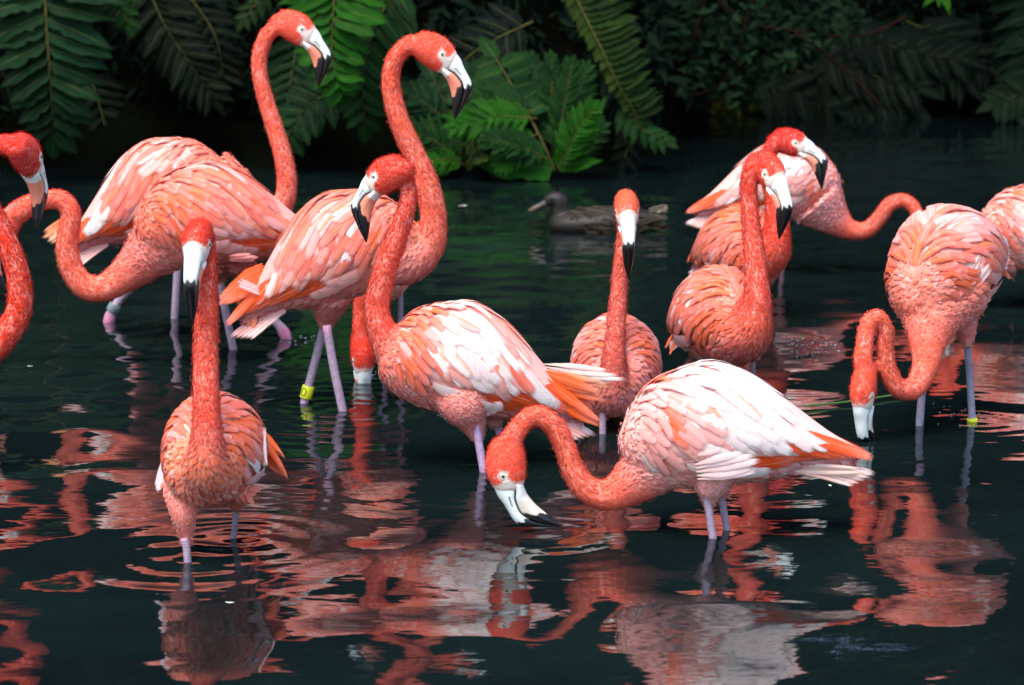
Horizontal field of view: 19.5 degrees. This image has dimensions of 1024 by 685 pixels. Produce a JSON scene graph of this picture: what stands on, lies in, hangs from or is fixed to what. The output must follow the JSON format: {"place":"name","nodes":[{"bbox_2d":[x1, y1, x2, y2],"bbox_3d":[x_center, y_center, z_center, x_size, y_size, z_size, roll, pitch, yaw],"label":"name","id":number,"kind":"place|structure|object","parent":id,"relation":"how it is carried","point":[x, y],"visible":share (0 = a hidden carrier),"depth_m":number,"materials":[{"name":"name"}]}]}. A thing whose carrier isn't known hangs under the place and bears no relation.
{"place":"outdoors","nodes":[
{"label":"outdoors","id":0,"kind":"place"},
{"bbox_2d":[0,0,1010,169],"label":"bank ground","id":1,"kind":"structure","parent":0,"point":[240,135],"depth_m":16.48,"materials":[{"name":"soil"}]},
{"bbox_2d":[0,0,157,159],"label":"fern","id":2,"kind":"object","parent":1,"relation":"on","point":[75,48],"visible":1,"depth_m":15.34,"materials":[{"name":"green plant"}]},
{"bbox_2d":[83,0,245,132],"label":"fern","id":3,"kind":"object","parent":1,"relation":"on","point":[182,28],"visible":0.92,"depth_m":16.00,"materials":[{"name":"green plant"}]},
{"bbox_2d":[234,0,417,156],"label":"fern","id":4,"kind":"object","parent":1,"relation":"on","point":[304,107],"visible":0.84,"depth_m":15.74,"materials":[{"name":"green plant"}]},
{"bbox_2d":[400,3,533,177],"bbox_3d":[-0.266,-1.344,15.880,0.646,0.881,0.878,4,10,21],"label":"fern","id":5,"kind":"object","parent":1,"relation":"on","point":[427,98],"visible":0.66,"depth_m":15.76,"materials":[{"name":"green plant"}]},
{"bbox_2d":[0,0,1012,126],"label":"undergrowth","id":6,"kind":"object","parent":1,"relation":"on","point":[654,46],"visible":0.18,"depth_m":16.75,"materials":[{"name":"green plant"}]},
{"bbox_2d":[441,36,610,180],"bbox_3d":[0.077,-1.228,15.719,0.898,0.721,0.674,0,10,0],"label":"fern","id":7,"kind":"object","parent":1,"relation":"on","point":[564,109],"visible":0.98,"depth_m":15.60,"materials":[{"name":"green plant"}]},
{"bbox_2d":[561,0,678,171],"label":"fern","id":8,"kind":"object","parent":1,"relation":"on","point":[625,89],"visible":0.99,"depth_m":15.81,"materials":[{"name":"green plant"}]},
{"bbox_2d":[710,94,764,115],"bbox_3d":[1.859,-1.543,19.372,1.150,0.220,0.373,2,10,10],"label":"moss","id":9,"kind":"object","parent":1,"relation":"on","point":[719,108],"visible":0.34,"depth_m":19.35,"materials":[{"name":"green plant"}]},
{"bbox_2d":[648,0,907,116],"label":"shrub","id":10,"kind":"object","parent":1,"relation":"on","point":[791,43],"visible":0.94,"depth_m":17.69,"materials":[{"name":"green plant"}]},
{"bbox_2d":[758,16,1002,119],"bbox_3d":[2.407,-1.699,19.216,1.645,0.789,0.429,0,10,0],"label":"fern","id":11,"kind":"object","parent":1,"relation":"on","point":[891,69],"visible":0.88,"depth_m":19.13,"materials":[{"name":"green plant"}]},
{"bbox_2d":[923,0,949,13],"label":"overhanging branch","id":12,"kind":"object","parent":1,"relation":"on","point":[946,3],"visible":1,"depth_m":18.45,"materials":[{"name":"green plant"}]},
{"bbox_2d":[975,0,1023,124],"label":"fern","id":13,"kind":"object","parent":1,"relation":"on","point":[1004,99],"visible":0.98,"depth_m":18.74,"materials":[{"name":"green plant"}]},
{"bbox_2d":[0,115,1023,684],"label":"pond water","id":14,"kind":"structure","parent":0,"point":[384,537],"depth_m":8.03,"materials":[{"name":"black liquid"}]},
{"bbox_2d":[0,130,47,362],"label":"flamingo","id":15,"kind":"object","parent":14,"relation":"on","point":[21,151],"visible":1,"depth_m":8.26},
{"bbox_2d":[0,160,294,349],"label":"flamingo","id":16,"kind":"object","parent":14,"relation":"on","point":[248,216],"visible":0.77,"depth_m":9.98},
{"bbox_2d":[44,9,331,322],"bbox_3d":[-1.146,-0.397,10.738,1.035,1.624,0.734,0,10,0],"label":"flamingo","id":17,"kind":"object","parent":14,"relation":"on","point":[137,172],"visible":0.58,"depth_m":10.42},
{"bbox_2d":[155,216,286,562],"bbox_3d":[-0.732,0.306,7.529,0.282,1.300,0.604,4,10,21],"label":"flamingo","id":18,"kind":"object","parent":14,"relation":"on","point":[218,448],"visible":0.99,"depth_m":7.28},
{"bbox_2d":[219,30,472,410],"bbox_3d":[-0.524,-0.160,9.323,0.804,1.630,0.314,0,10,0],"label":"flamingo","id":19,"kind":"object","parent":14,"relation":"on","point":[321,261],"visible":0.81,"depth_m":9.21},
{"bbox_2d":[349,284,411,382],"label":"flamingo","id":20,"kind":"object","parent":14,"relation":"on","point":[362,356],"visible":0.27,"depth_m":9.79},
{"bbox_2d":[351,153,622,471],"bbox_3d":[-0.061,0.124,8.507,0.793,1.339,0.307,0,10,0],"label":"flamingo","id":21,"kind":"object","parent":14,"relation":"on","point":[471,369],"visible":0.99,"depth_m":8.41},
{"bbox_2d":[528,192,669,232],"bbox_3d":[0.396,-0.583,13.645,0.646,0.214,0.238,0,10,0],"label":"duck","id":22,"kind":"object","parent":14,"relation":"on","point":[564,218],"visible":0.7,"depth_m":13.58},
{"bbox_2d":[570,188,661,433],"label":"flamingo","id":23,"kind":"object","parent":14,"relation":"on","point":[617,340],"visible":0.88,"depth_m":8.92},
{"bbox_2d":[484,359,871,538],"bbox_3d":[0.431,0.487,7.687,1.012,0.893,0.305,0,10,0],"label":"flamingo","id":24,"kind":"object","parent":14,"relation":"on","point":[711,433],"visible":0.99,"depth_m":7.58},
{"bbox_2d":[665,149,792,375],"bbox_3d":[0.672,-0.036,9.745,0.333,1.239,0.665,-1,10,-8],"label":"flamingo","id":25,"kind":"object","parent":14,"relation":"on","point":[720,312],"visible":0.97,"depth_m":9.46},
{"bbox_2d":[687,127,827,285],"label":"flamingo","id":26,"kind":"object","parent":14,"relation":"on","point":[718,240],"visible":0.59,"depth_m":11.00},
{"bbox_2d":[688,144,922,270],"bbox_3d":[1.227,-0.345,12.314,1.045,0.995,0.308,0,10,0],"label":"flamingo","id":27,"kind":"object","parent":14,"relation":"on","point":[824,209],"visible":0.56,"depth_m":12.21},
{"bbox_2d":[804,395,892,406],"bbox_3d":[1.086,0.183,9.450,0.386,0.007,0.024,-6,11,-31],"label":"grass blade","id":28,"kind":"object","parent":14,"relation":"on","point":[832,403],"depth_m":9.40,"materials":[{"name":"green plant"}]},
{"bbox_2d":[848,203,1010,441],"bbox_3d":[1.323,0.128,9.143,0.336,1.115,0.926,4,11,25],"label":"flamingo","id":29,"kind":"object","parent":14,"relation":"on","point":[946,264],"visible":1,"depth_m":8.88},
{"bbox_2d":[981,184,1023,280],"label":"flamingo","id":30,"kind":"object","parent":14,"relation":"on","point":[1004,212],"visible":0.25,"depth_m":11.28}
]}

